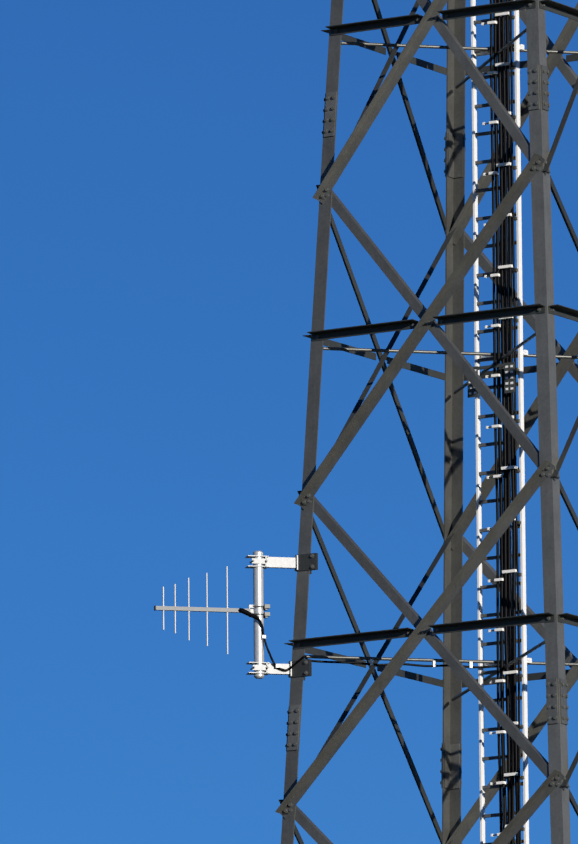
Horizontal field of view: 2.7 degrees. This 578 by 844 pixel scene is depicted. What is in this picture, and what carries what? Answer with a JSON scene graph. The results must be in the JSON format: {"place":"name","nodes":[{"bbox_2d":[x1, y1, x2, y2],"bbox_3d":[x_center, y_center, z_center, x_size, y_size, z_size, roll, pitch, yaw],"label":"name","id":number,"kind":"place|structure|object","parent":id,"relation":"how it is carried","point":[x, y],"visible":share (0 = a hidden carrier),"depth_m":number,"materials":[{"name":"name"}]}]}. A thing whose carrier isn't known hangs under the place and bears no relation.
{"place":"outdoors","nodes":[
{"label":"outdoors","id":0,"kind":"place"},
{"bbox_2d":[0,0,577,843],"label":"sky","id":1,"kind":"structure","parent":0,"point":[160,160],"materials":[{"name":"blue"}]},
{"label":"field","id":2,"kind":"structure","parent":0,"visible":0},
{"bbox_2d":[275,0,577,843],"bbox_3d":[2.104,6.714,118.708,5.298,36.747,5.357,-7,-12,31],"label":"lattice tower","id":3,"kind":"structure","parent":2,"relation":"on","point":[545,58],"depth_m":119.21,"materials":[{"name":"metal"}]},
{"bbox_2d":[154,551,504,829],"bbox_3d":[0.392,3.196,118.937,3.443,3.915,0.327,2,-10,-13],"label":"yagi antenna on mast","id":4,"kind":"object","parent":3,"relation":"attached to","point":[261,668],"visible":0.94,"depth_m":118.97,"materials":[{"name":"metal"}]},
{"bbox_2d":[467,0,531,843],"bbox_3d":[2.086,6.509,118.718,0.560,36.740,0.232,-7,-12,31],"label":"ladder with feeders","id":5,"kind":"object","parent":3,"relation":"attached to","point":[507,370],"visible":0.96,"depth_m":119.84,"materials":[{"name":"white metal"}]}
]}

